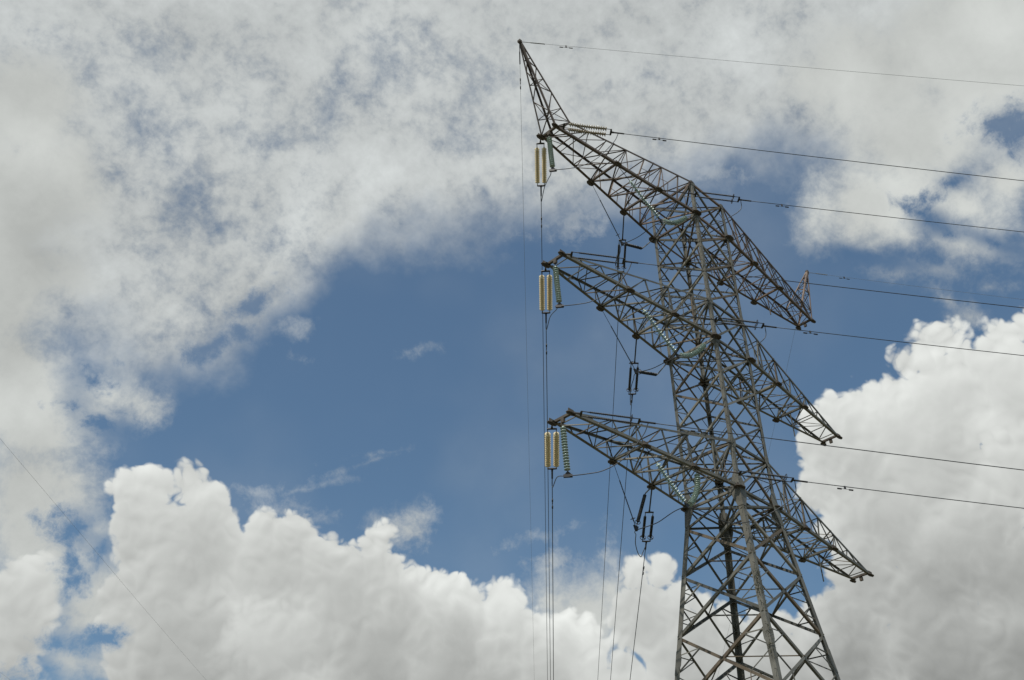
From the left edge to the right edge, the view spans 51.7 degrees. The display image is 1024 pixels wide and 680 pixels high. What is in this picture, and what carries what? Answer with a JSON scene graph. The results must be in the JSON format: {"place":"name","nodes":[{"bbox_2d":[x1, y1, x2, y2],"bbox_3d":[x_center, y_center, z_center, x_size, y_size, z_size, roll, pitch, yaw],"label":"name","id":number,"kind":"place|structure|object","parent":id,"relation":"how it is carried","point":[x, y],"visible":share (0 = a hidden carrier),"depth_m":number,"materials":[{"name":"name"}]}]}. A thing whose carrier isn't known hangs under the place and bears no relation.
{"place":"outdoors","nodes":[
{"label":"outdoors","id":0,"kind":"place"},
{"bbox_2d":[1,440,200,673],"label":"overhead wire","id":1,"kind":"object","parent":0,"point":[96,552],"visible":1,"depth_m":28.30,"materials":[{"name":"metal"}]},
{"bbox_2d":[0,0,1023,679],"label":"sky","id":2,"kind":"structure","parent":0,"point":[266,323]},
{"bbox_3d":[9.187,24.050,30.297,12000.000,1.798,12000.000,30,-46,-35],"label":"ground","id":3,"kind":"structure","parent":0,"visible":0},
{"bbox_2d":[517,39,873,679],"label":"lattice tower","id":4,"kind":"structure","parent":3,"relation":"on","point":[738,491],"depth_m":44.98,"materials":[{"name":"metal"}]},
{"bbox_2d":[519,46,533,646],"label":"earth wire","id":5,"kind":"object","parent":4,"relation":"attached to","point":[525,296],"visible":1,"depth_m":57.52,"materials":[{"name":"metal"}]},
{"bbox_2d":[534,140,546,195],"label":"tension insulator set","id":6,"kind":"object","parent":4,"relation":"attached to","point":[537,165],"visible":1,"depth_m":47.10,"materials":[{"name":"beige ceramic"}]},
{"bbox_2d":[541,198,547,679],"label":"conductor","id":7,"kind":"object","parent":6,"relation":"attached to","point":[544,434],"visible":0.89,"depth_m":60.84,"materials":[{"name":"metal"}]},
{"bbox_2d":[539,268,551,322],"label":"tension insulator set","id":8,"kind":"object","parent":4,"relation":"attached to","point":[542,292],"visible":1,"depth_m":42.73,"materials":[{"name":"beige ceramic"}]},
{"bbox_2d":[546,324,550,679],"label":"conductor","id":9,"kind":"object","parent":8,"relation":"attached to","point":[548,493],"visible":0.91,"depth_m":53.22,"materials":[{"name":"metal"}]},
{"bbox_2d":[545,426,558,478],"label":"tension insulator set","id":10,"kind":"object","parent":4,"relation":"attached to","point":[555,449],"visible":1,"depth_m":38.38,"materials":[{"name":"beige ceramic"}]},
{"bbox_2d":[552,488,553,679],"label":"conductor","id":11,"kind":"object","parent":10,"relation":"attached to","point":[552,578],"visible":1,"depth_m":43.59,"materials":[{"name":"metal"}]},
{"bbox_2d":[547,136,556,171],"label":"suspension string","id":12,"kind":"object","parent":4,"relation":"hanging from","point":[550,153],"visible":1,"depth_m":45.00,"materials":[{"name":"green glass"}]},
{"bbox_2d":[541,134,617,201],"bbox_3d":[2.311,-7.400,45.860,2.117,1.946,4.950,30,-46,-35],"label":"jumper cable","id":13,"kind":"object","parent":12,"relation":"attached to","point":[578,166],"visible":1,"depth_m":44.87,"materials":[{"name":"metal"}]},
{"bbox_2d":[553,263,563,307],"bbox_3d":[1.765,-2.157,40.868,0.380,2.210,0.290,30,-46,-35],"label":"suspension string","id":14,"kind":"object","parent":4,"relation":"hanging from","point":[557,285],"visible":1,"depth_m":40.72,"materials":[{"name":"green glass"}]},
{"bbox_2d":[546,263,631,329],"bbox_3d":[2.400,-1.520,41.551,2.117,1.946,4.950,30,-46,-35],"label":"jumper cable","id":15,"kind":"object","parent":14,"relation":"attached to","point":[592,300],"visible":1,"depth_m":40.50,"materials":[{"name":"metal"}]},
{"bbox_2d":[560,422,572,477],"bbox_3d":[1.853,3.755,36.535,0.380,2.210,0.290,30,-46,-35],"label":"suspension string","id":16,"kind":"object","parent":4,"relation":"hanging from","point":[564,444],"visible":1,"depth_m":36.40,"materials":[{"name":"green glass"}]},
{"bbox_2d":[552,423,648,487],"bbox_3d":[2.489,4.391,37.218,2.117,1.946,4.950,30,-46,-35],"label":"jumper cable","id":17,"kind":"object","parent":16,"relation":"attached to","point":[602,470],"visible":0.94,"depth_m":36.20,"materials":[{"name":"metal"}]},
{"bbox_2d":[559,122,623,136],"bbox_3d":[3.360,-9.069,45.507,2.955,0.448,0.536,1,-36,-3],"label":"tension insulator set","id":18,"kind":"object","parent":4,"relation":"attached to","point":[586,131],"visible":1,"depth_m":45.48,"materials":[{"name":"grey ceramic"}]},
{"bbox_2d":[627,134,1023,180],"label":"conductor","id":19,"kind":"object","parent":18,"relation":"attached to","point":[659,138],"visible":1,"depth_m":45.27,"materials":[{"name":"metal"}]},
{"bbox_2d":[566,251,637,265],"bbox_3d":[3.452,-3.198,41.167,2.953,0.423,0.564,3,-36,-5],"label":"tension insulator set","id":20,"kind":"object","parent":4,"relation":"attached to","point":[572,252],"visible":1,"depth_m":41.15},
{"bbox_2d":[639,263,1023,307],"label":"conductor","id":21,"kind":"object","parent":20,"relation":"attached to","point":[823,285],"visible":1,"depth_m":41.01,"materials":[{"name":"metal"}]},
{"bbox_2d":[591,183,620,239],"bbox_3d":[4.372,-5.833,48.371,0.203,2.167,2.260,-24,-42,28],"label":"string rod","id":22,"kind":"object","parent":4,"relation":"hanging from","point":[608,215],"visible":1,"depth_m":48.38,"materials":[{"name":"grey metal"}]},
{"bbox_2d":[574,411,655,425],"bbox_3d":[3.541,2.714,36.834,2.953,0.423,0.564,3,-36,-5],"label":"tension insulator set","id":23,"kind":"object","parent":4,"relation":"attached to","point":[613,420],"visible":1,"depth_m":36.81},
{"bbox_2d":[656,423,1022,469],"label":"conductor","id":24,"kind":"object","parent":23,"relation":"attached to","point":[699,429],"visible":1,"depth_m":36.67,"materials":[{"name":"metal"}]},
{"bbox_2d":[601,309,633,367],"bbox_3d":[4.491,-0.016,44.147,0.204,1.968,2.348,-24,-42,28],"label":"string rod","id":25,"kind":"object","parent":4,"relation":"hanging from","point":[620,343],"visible":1,"depth_m":44.18,"materials":[{"name":"black metal"}]},
{"bbox_2d":[615,214,626,279],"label":"tension insulator set","id":26,"kind":"object","parent":4,"relation":"attached to","point":[618,252],"visible":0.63,"depth_m":51.60,"materials":[{"name":"black"}]},
{"bbox_2d":[598,287,619,670],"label":"conductor","id":27,"kind":"object","parent":26,"relation":"attached to","point":[609,472],"visible":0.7,"depth_m":64.40,"materials":[{"name":"metal"}]},
{"bbox_2d":[617,200,741,279],"bbox_3d":[6.842,-4.797,49.310,3.286,1.878,7.368,30,-46,-35],"label":"jumper cable","id":28,"kind":"object","parent":26,"relation":"hanging from","point":[675,224],"visible":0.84,"depth_m":47.90,"materials":[{"name":"metal"}]},
{"bbox_2d":[613,462,634,523],"bbox_3d":[4.221,5.796,39.502,0.204,2.163,1.426,-22,-41,26],"label":"string rod","id":29,"kind":"object","parent":4,"relation":"hanging from","point":[625,497],"visible":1,"depth_m":39.48,"materials":[{"name":"black metal"}]},
{"bbox_2d":[626,338,638,402],"bbox_3d":[5.519,1.360,47.184,0.567,0.726,4.274,0,-36,-1],"label":"tension insulator set","id":30,"kind":"object","parent":4,"relation":"attached to","point":[636,381],"visible":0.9,"depth_m":47.58,"materials":[{"name":"black"}]},
{"bbox_2d":[610,403,631,679],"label":"conductor","id":31,"kind":"object","parent":30,"relation":"attached to","point":[620,547],"visible":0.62,"depth_m":57.02,"materials":[{"name":"metal"}]},
{"bbox_2d":[630,326,765,404],"bbox_3d":[6.960,1.102,45.023,3.203,1.883,7.368,30,-46,-35],"label":"jumper cable","id":32,"kind":"object","parent":30,"relation":"hanging from","point":[693,358],"visible":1,"depth_m":43.60,"materials":[{"name":"metal"}]},
{"bbox_2d":[620,239,653,249],"bbox_3d":[5.961,-4.673,49.901,0.226,2.286,3.011,-28,-44,32],"label":"string rod","id":33,"kind":"object","parent":4,"relation":"hanging from","point":[633,246],"visible":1,"depth_m":49.17,"materials":[{"name":"metal"}]},
{"bbox_2d":[617,165,662,222],"bbox_3d":[5.777,-6.559,47.489,2.685,2.081,0.226,25,-43,-30],"label":"string","id":34,"kind":"object","parent":4,"relation":"hanging from","point":[646,202],"visible":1,"depth_m":47.42,"materials":[{"name":"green glass"}]},
{"bbox_2d":[633,487,651,530],"bbox_3d":[5.000,6.399,40.255,1.347,2.287,0.226,30,-46,-35],"label":"string rod","id":35,"kind":"object","parent":4,"relation":"hanging from","point":[636,527],"visible":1,"depth_m":40.02,"materials":[{"name":"metal"}]},
{"bbox_2d":[640,489,653,549],"bbox_3d":[5.608,7.272,42.851,0.567,0.726,4.274,0,-36,-1],"label":"tension insulator set","id":36,"kind":"object","parent":4,"relation":"attached to","point":[651,528],"visible":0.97,"depth_m":43.21,"materials":[{"name":"black"}]},
{"bbox_2d":[630,550,645,677],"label":"conductor","id":37,"kind":"object","parent":36,"relation":"attached to","point":[638,610],"visible":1,"depth_m":47.65,"materials":[{"name":"metal"}]},
{"bbox_2d":[634,481,795,556],"bbox_3d":[6.715,6.821,40.424,4.137,1.879,7.368,30,-46,-35],"label":"jumper cable","id":38,"kind":"object","parent":36,"relation":"hanging from","point":[708,514],"visible":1,"depth_m":38.99,"materials":[{"name":"metal"}]},
{"bbox_2d":[633,361,667,375],"bbox_3d":[6.081,1.144,45.676,0.225,2.086,2.921,-28,-44,32],"label":"string rod","id":39,"kind":"object","parent":4,"relation":"hanging from","point":[647,373],"visible":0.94,"depth_m":44.98,"materials":[{"name":"metal"}]},
{"bbox_2d":[629,291,679,357],"bbox_3d":[5.845,-0.615,43.106,2.626,2.270,0.226,25,-43,-30],"label":"string","id":40,"kind":"object","parent":4,"relation":"hanging from","point":[661,334],"visible":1,"depth_m":43.03,"materials":[{"name":"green glass"}]},
{"bbox_2d":[645,447,689,507],"bbox_3d":[5.698,5.040,38.672,1.972,1.969,0.226,23,-42,-29],"label":"string","id":41,"kind":"object","parent":4,"relation":"hanging from","point":[672,486],"visible":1,"depth_m":38.55,"materials":[{"name":"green glass"}]},
{"bbox_2d":[663,213,695,224],"bbox_3d":[7.721,-5.682,48.791,2.610,2.009,0.226,25,-44,-31],"label":"string","id":42,"kind":"object","parent":4,"relation":"hanging from","point":[681,220],"visible":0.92,"depth_m":48.32,"materials":[{"name":"glass"}]},
{"bbox_2d":[687,469,700,506],"bbox_3d":[6.740,5.504,39.401,1.041,1.885,0.246,30,-46,-35],"label":"string","id":43,"kind":"object","parent":4,"relation":"hanging from","point":[694,496],"visible":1,"depth_m":39.43,"materials":[{"name":"glass"}]},
{"bbox_2d":[679,337,714,358],"bbox_3d":[7.789,0.257,44.413,2.671,2.187,0.226,26,-44,-31],"label":"string","id":44,"kind":"object","parent":4,"relation":"hanging from","point":[700,348],"visible":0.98,"depth_m":43.95,"materials":[{"name":"glass"}]},
{"bbox_2d":[660,190,750,203],"bbox_3d":[8.905,-6.708,48.679,4.273,0.603,0.564,3,-36,-5],"label":"tension insulator set","id":45,"kind":"object","parent":4,"relation":"attached to","point":[731,201],"visible":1,"depth_m":48.73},
{"bbox_2d":[752,201,1021,231],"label":"conductor","id":46,"kind":"object","parent":45,"relation":"attached to","point":[877,215],"visible":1,"depth_m":48.56,"materials":[{"name":"metal"}]},
{"bbox_2d":[676,315,776,329],"bbox_3d":[8.993,-0.829,44.370,4.273,0.603,0.564,3,-36,-5],"label":"tension insulator set","id":47,"kind":"object","parent":4,"relation":"attached to","point":[746,321],"visible":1,"depth_m":44.42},
{"bbox_2d":[777,327,1023,355],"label":"conductor","id":48,"kind":"object","parent":47,"relation":"attached to","point":[891,340],"visible":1,"depth_m":44.28,"materials":[{"name":"metal"}]},
{"bbox_2d":[697,467,807,483],"bbox_3d":[9.082,5.083,40.037,4.273,0.603,0.564,3,-36,-5],"label":"tension insulator set","id":49,"kind":"object","parent":4,"relation":"attached to","point":[784,477],"visible":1,"depth_m":40.09,"materials":[{"name":"grey metal"}]},
{"bbox_2d":[808,482,1023,508],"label":"conductor","id":50,"kind":"object","parent":49,"relation":"attached to","point":[908,494],"visible":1,"depth_m":39.94,"materials":[{"name":"metal"}]},
{"bbox_2d":[717,298,801,676],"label":"earth wire","id":51,"kind":"object","parent":4,"relation":"attached to","point":[768,452],"visible":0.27,"depth_m":71.09,"materials":[{"name":"metal"}]},
{"bbox_2d":[525,42,1020,85],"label":"earth wire","id":52,"kind":"object","parent":4,"relation":"attached to","point":[727,60],"visible":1,"depth_m":47.62,"materials":[{"name":"metal"}]},
{"bbox_2d":[809,272,1023,299],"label":"earth wire","id":53,"kind":"object","parent":4,"relation":"attached to","point":[894,283],"visible":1,"depth_m":60.83,"materials":[{"name":"metal"}]}
]}

